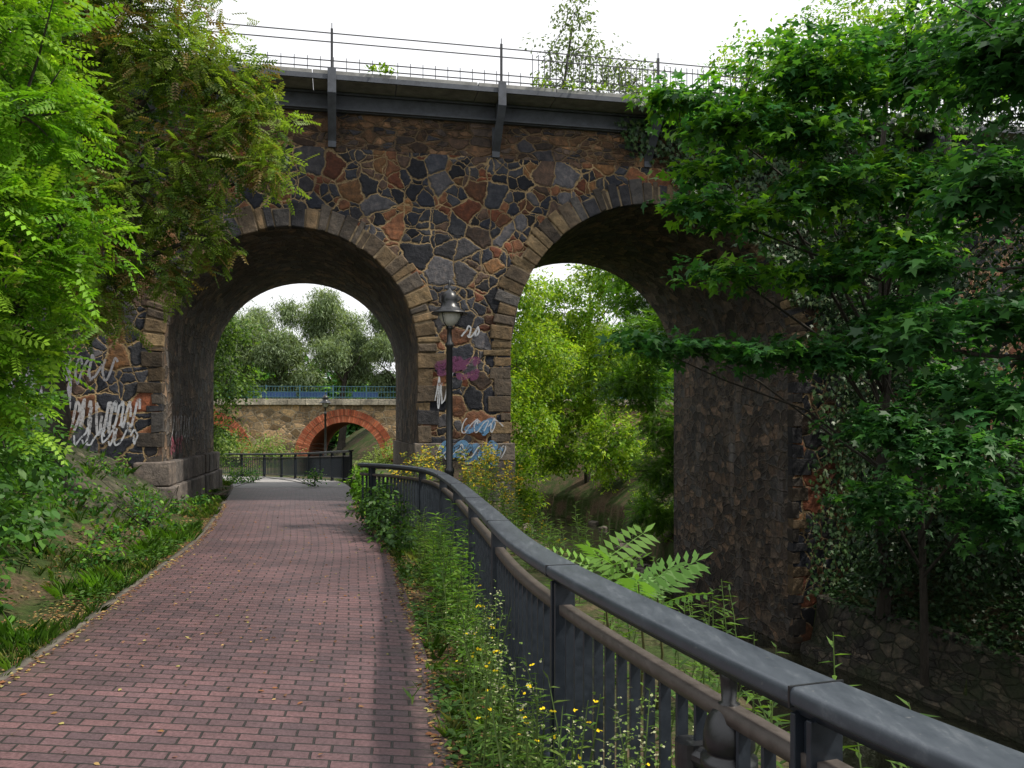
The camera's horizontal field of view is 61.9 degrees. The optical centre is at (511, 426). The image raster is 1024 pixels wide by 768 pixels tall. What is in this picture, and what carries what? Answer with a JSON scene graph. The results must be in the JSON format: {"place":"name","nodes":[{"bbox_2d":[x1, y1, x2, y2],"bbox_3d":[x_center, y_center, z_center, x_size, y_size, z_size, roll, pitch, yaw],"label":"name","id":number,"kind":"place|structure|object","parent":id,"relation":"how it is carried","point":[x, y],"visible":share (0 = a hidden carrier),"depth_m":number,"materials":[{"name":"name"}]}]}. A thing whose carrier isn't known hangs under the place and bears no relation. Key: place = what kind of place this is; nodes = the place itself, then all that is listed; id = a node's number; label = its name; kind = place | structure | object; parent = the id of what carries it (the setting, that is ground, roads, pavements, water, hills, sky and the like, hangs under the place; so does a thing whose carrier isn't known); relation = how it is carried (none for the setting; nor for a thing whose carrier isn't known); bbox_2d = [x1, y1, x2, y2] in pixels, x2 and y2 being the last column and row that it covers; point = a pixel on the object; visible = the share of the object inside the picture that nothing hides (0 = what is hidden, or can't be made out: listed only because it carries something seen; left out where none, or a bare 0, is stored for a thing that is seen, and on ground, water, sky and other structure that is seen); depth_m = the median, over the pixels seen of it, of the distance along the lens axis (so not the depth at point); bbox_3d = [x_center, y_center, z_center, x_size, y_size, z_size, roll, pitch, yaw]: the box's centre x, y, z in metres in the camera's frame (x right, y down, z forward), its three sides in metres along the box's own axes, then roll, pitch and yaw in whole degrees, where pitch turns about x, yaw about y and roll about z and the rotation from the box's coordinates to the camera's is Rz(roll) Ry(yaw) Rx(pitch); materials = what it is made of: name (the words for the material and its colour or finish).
{"place":"outdoors","nodes":[
{"label":"outdoors","id":0,"kind":"place"},
{"bbox_2d":[0,488,453,767],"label":"brick path","id":1,"kind":"structure","parent":0,"point":[205,717],"depth_m":5.79,"materials":[{"name":"red brick"}]},
{"bbox_2d":[222,475,349,487],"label":"asphalt path","id":2,"kind":"structure","parent":0,"point":[270,482],"depth_m":25.43,"materials":[{"name":"grey asphalt"}]},
{"bbox_2d":[220,450,353,482],"bbox_3d":[-16.018,1.605,37.691,31.680,1.791,6.701,0,0,35],"label":"river railing","id":3,"kind":"object","parent":2,"relation":"on","point":[332,466],"visible":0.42,"depth_m":33.60,"materials":[{"name":"metal"}]},
{"bbox_2d":[0,426,1023,767],"bbox_3d":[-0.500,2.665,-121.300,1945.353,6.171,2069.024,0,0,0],"label":"ground","id":4,"kind":"structure","parent":0,"point":[562,498],"depth_m":15.15,"materials":[{"name":"green plant"}]},
{"bbox_2d":[0,355,93,621],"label":"elder shrub","id":5,"kind":"object","parent":4,"relation":"on","point":[15,473],"visible":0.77,"depth_m":8.69,"materials":[{"name":"green plant"}]},
{"bbox_2d":[0,0,147,465],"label":"robinia tree","id":6,"kind":"object","parent":4,"relation":"on","point":[24,187],"visible":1,"depth_m":7.13,"materials":[{"name":"green plant"}]},
{"bbox_2d":[0,2,193,442],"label":"lime tree","id":7,"kind":"object","parent":4,"relation":"on","point":[149,110],"visible":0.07,"depth_m":13.68,"materials":[{"name":"green plant"}]},
{"bbox_2d":[23,447,171,526],"bbox_3d":[-7.190,1.114,14.185,2.889,1.431,7.686,0,0,-14],"label":"shrub","id":8,"kind":"object","parent":4,"relation":"on","point":[110,481],"visible":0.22,"depth_m":14.48,"materials":[{"name":"green plant"}]},
{"bbox_2d":[0,441,203,649],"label":"grass tufts","id":9,"kind":"object","parent":4,"relation":"on","point":[6,631],"visible":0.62,"depth_m":10.80,"materials":[{"name":"green plant"}]},
{"bbox_2d":[0,484,232,680],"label":"kerb edging","id":10,"kind":"object","parent":4,"relation":"on","point":[39,652],"visible":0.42,"depth_m":7.46,"materials":[{"name":"concrete"}]},
{"bbox_2d":[37,450,196,571],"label":"slope weeds","id":11,"kind":"object","parent":4,"relation":"on","point":[148,519],"visible":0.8,"depth_m":11.96,"materials":[{"name":"green plant"}]},
{"bbox_2d":[0,0,319,471],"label":"ash tree","id":12,"kind":"object","parent":4,"relation":"on","point":[206,74],"visible":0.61,"depth_m":12.21,"materials":[{"name":"green plant"}]},
{"bbox_2d":[214,307,272,469],"bbox_3d":[-12.991,-1.931,33.497,6.867,8.620,4.408,0,0,0],"label":"lime tree","id":13,"kind":"object","parent":4,"relation":"on","point":[231,334],"visible":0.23,"depth_m":33.56,"materials":[{"name":"green plant"}]},
{"bbox_2d":[0,478,510,752],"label":"grass tufts","id":14,"kind":"object","parent":4,"relation":"on","point":[29,649],"visible":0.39,"depth_m":8.49,"materials":[{"name":"green plant"}]},
{"bbox_2d":[186,455,326,508],"bbox_3d":[-6.529,1.503,22.947,3.223,1.165,12.057,0,0,-16],"label":"verge shrub","id":15,"kind":"object","parent":4,"relation":"on","point":[234,477],"visible":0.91,"depth_m":25.89,"materials":[{"name":"green plant"}]},
{"bbox_2d":[0,499,526,767],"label":"fallen leaves","id":16,"kind":"object","parent":4,"relation":"on","point":[416,657],"visible":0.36,"depth_m":7.14,"materials":[{"name":"brown plant"}]},
{"bbox_2d":[214,428,392,469],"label":"riverside bushes","id":17,"kind":"object","parent":4,"relation":"on","point":[380,460],"visible":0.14,"depth_m":49.98,"materials":[{"name":"green plant"}]},
{"bbox_2d":[0,466,641,767],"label":"verge ground cover","id":18,"kind":"object","parent":4,"relation":"on","point":[463,751],"visible":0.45,"depth_m":7.30,"materials":[{"name":"green plant"}]},
{"bbox_2d":[320,392,330,455],"bbox_3d":[-8.750,0.495,40.000,0.580,4.270,0.580,0,0,0],"label":"street lamp","id":19,"kind":"object","parent":4,"relation":"on","point":[325,402],"visible":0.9,"depth_m":39.95,"materials":[{"name":"black metal"}]},
{"bbox_2d":[338,462,396,513],"bbox_3d":[-3.107,1.300,17.788,1.074,1.083,4.429,0,0,-14],"label":"blackberry shrub","id":20,"kind":"object","parent":4,"relation":"on","point":[357,485],"visible":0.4,"depth_m":16.92,"materials":[{"name":"green plant"}]},
{"bbox_2d":[345,481,421,552],"bbox_3d":[-1.826,1.314,12.513,0.991,0.970,3.478,0,0,-19],"label":"bramble shrub","id":21,"kind":"object","parent":4,"relation":"on","point":[380,519],"visible":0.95,"depth_m":12.26,"materials":[{"name":"green plant"}]},
{"bbox_2d":[214,285,620,450],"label":"distant willow trees","id":22,"kind":"object","parent":4,"relation":"on","point":[348,350],"visible":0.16,"depth_m":79.54,"materials":[{"name":"green plant"}]},
{"bbox_2d":[214,385,673,459],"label":"brick arch bridge","id":23,"kind":"structure","parent":4,"relation":"on","point":[298,422],"depth_m":57.03,"materials":[{"name":"stone"}]},
{"bbox_2d":[219,310,673,450],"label":"distant tree belt","id":24,"kind":"object","parent":4,"relation":"on","point":[351,428],"depth_m":99.66,"materials":[{"name":"green plant"}]},
{"bbox_2d":[431,280,467,492],"bbox_3d":[-0.990,-0.185,13.500,0.580,4.270,0.580,0,0,0],"label":"street lamp","id":25,"kind":"object","parent":4,"relation":"on","point":[449,312],"visible":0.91,"depth_m":13.45,"materials":[{"name":"black metal"}]},
{"bbox_2d":[414,499,488,694],"bbox_3d":[-0.545,1.203,7.695,0.640,1.004,5.242,0,0,-8],"label":"willowherb plant","id":26,"kind":"object","parent":4,"relation":"on","point":[437,532],"visible":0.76,"depth_m":7.40,"materials":[{"name":"green plant"}]},
{"bbox_2d":[389,441,565,552],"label":"goldenrod plants","id":27,"kind":"object","parent":4,"relation":"on","point":[492,459],"visible":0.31,"depth_m":14.93,"materials":[{"name":"green plant"}]},
{"bbox_2d":[401,507,615,767],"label":"verge weeds","id":28,"kind":"object","parent":4,"relation":"on","point":[507,731],"visible":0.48,"depth_m":4.50,"materials":[{"name":"green plant"}]},
{"bbox_2d":[4,6,1023,648],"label":"stone viaduct","id":29,"kind":"object","parent":4,"relation":"on","point":[484,200],"visible":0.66,"depth_m":18.95,"materials":[{"name":"stone"}]},
{"bbox_2d":[170,413,199,454],"bbox_3d":[-7.620,0.141,20.001,0.022,0.937,3.936,0,0,-11],"label":"graffiti","id":30,"kind":"object","parent":29,"relation":"attached to","point":[178,439],"visible":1,"depth_m":19.74,"materials":[{"name":"paint"}]},
{"bbox_2d":[11,325,505,465],"bbox_3d":[-5.852,-0.676,17.532,11.662,3.078,0.152,0,0,-11],"label":"graffiti","id":31,"kind":"object","parent":29,"relation":"attached to","point":[486,426],"visible":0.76,"depth_m":17.24,"materials":[{"name":"paint"}]},
{"bbox_2d":[365,61,641,94],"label":"deck edge weeds","id":32,"kind":"object","parent":29,"relation":"on","point":[386,70],"visible":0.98,"depth_m":18.23,"materials":[{"name":"green plant"}]},
{"bbox_2d":[614,89,978,606],"bbox_3d":[6.617,-1.447,19.604,8.828,11.646,1.076,0,0,-11],"label":"wall ivy","id":33,"kind":"object","parent":29,"relation":"attached to","point":[780,168],"depth_m":20.07,"materials":[{"name":"green plant"}]},
{"bbox_2d":[511,267,588,528],"bbox_3d":[0.243,-1.927,38.135,5.775,12.892,8.338,0,0,28],"label":"alder tree","id":34,"kind":"object","parent":4,"relation":"on","point":[526,420],"visible":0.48,"depth_m":37.47,"materials":[{"name":"green plant"}]},
{"bbox_2d":[456,585,649,767],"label":"sow thistle plant","id":35,"kind":"object","parent":4,"relation":"on","point":[522,710],"visible":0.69,"depth_m":3.68,"materials":[{"name":"green plant"}]},
{"bbox_2d":[443,579,693,767],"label":"fleabane plant","id":36,"kind":"object","parent":4,"relation":"on","point":[516,717],"visible":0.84,"depth_m":3.88,"materials":[{"name":"green plant"}]},
{"bbox_2d":[511,263,659,494],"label":"alder tree","id":37,"kind":"object","parent":4,"relation":"on","point":[588,417],"visible":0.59,"depth_m":47.59,"materials":[{"name":"green plant"}]},
{"bbox_2d":[523,520,658,576],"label":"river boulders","id":38,"kind":"object","parent":4,"relation":"on","point":[640,568],"visible":0.23,"depth_m":36.09,"materials":[{"name":"stone"}]},
{"bbox_2d":[511,0,671,340],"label":"birch tree","id":39,"kind":"object","parent":4,"relation":"on","point":[568,46],"visible":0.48,"depth_m":31.46,"materials":[{"name":"green plant"}]},
{"bbox_2d":[515,462,673,518],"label":"river bank foliage","id":40,"kind":"object","parent":4,"relation":"on","point":[599,480],"visible":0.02,"depth_m":42.55,"materials":[{"name":"green plant"}]},
{"bbox_2d":[584,272,673,544],"bbox_3d":[5.306,-1.999,31.981,5.593,12.547,6.267,0,0,0],"label":"robinia tree","id":41,"kind":"object","parent":4,"relation":"on","point":[646,318],"visible":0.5,"depth_m":30.86,"materials":[{"name":"green plant"}]},
{"bbox_2d":[547,523,715,708],"bbox_3d":[0.736,1.109,4.720,0.932,1.090,0.802,0,0,-29],"label":"tree of heaven sprout","id":42,"kind":"object","parent":4,"relation":"on","point":[671,575],"visible":0.89,"depth_m":4.71,"materials":[{"name":"green plant"}]},
{"bbox_2d":[357,463,1023,767],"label":"river railing","id":43,"kind":"object","parent":4,"relation":"on","point":[559,633],"visible":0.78,"depth_m":2.94,"materials":[{"name":"metal"}]},
{"bbox_2d":[465,476,938,767],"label":"river bank weeds","id":44,"kind":"object","parent":4,"relation":"on","point":[709,682],"visible":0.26,"depth_m":5.64,"materials":[{"name":"green plant"}]},
{"bbox_2d":[675,673,757,767],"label":"cast iron rail standard","id":45,"kind":"object","parent":4,"relation":"on","point":[715,747],"visible":0.64,"depth_m":2.34,"materials":[{"name":"grey metal"}]},
{"bbox_2d":[592,280,1023,686],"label":"maple tree","id":46,"kind":"object","parent":4,"relation":"on","point":[883,499],"visible":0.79,"depth_m":12.81,"materials":[{"name":"green plant"}]},
{"bbox_2d":[621,0,1023,622],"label":"maple tree","id":47,"kind":"object","parent":4,"relation":"on","point":[799,72],"visible":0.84,"depth_m":12.91,"materials":[{"name":"green plant"}]},
{"bbox_2d":[697,0,1023,125],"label":"poplar tree","id":48,"kind":"object","parent":4,"relation":"on","point":[854,5],"visible":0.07,"depth_m":25.70,"materials":[{"name":"green plant"}]},
{"bbox_2d":[785,0,1023,608],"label":"hornbeam tree","id":49,"kind":"object","parent":4,"relation":"on","point":[931,540],"visible":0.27,"depth_m":17.08,"materials":[{"name":"green plant"}]},
{"bbox_2d":[800,594,1023,744],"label":"river retaining wall","id":50,"kind":"structure","parent":4,"relation":"on","point":[882,652],"depth_m":16.58,"materials":[{"name":"stone"}]},
{"bbox_2d":[812,437,1023,666],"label":"bank ivy","id":51,"kind":"object","parent":4,"relation":"on","point":[938,614],"visible":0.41,"depth_m":17.09,"materials":[{"name":"green plant"}]},
{"bbox_2d":[846,0,1023,449],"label":"maple tree","id":52,"kind":"object","parent":4,"relation":"on","point":[964,193],"visible":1,"depth_m":8.70,"materials":[{"name":"green plant"}]},
{"bbox_2d":[10,0,1023,378],"label":"sky","id":53,"kind":"structure","parent":0,"point":[686,32],"materials":[{"name":"white"}]},
{"bbox_2d":[521,513,1023,767],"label":"river water","id":54,"kind":"structure","parent":0,"point":[871,758],"depth_m":18.30,"materials":[{"name":"black liquid"}]}
]}

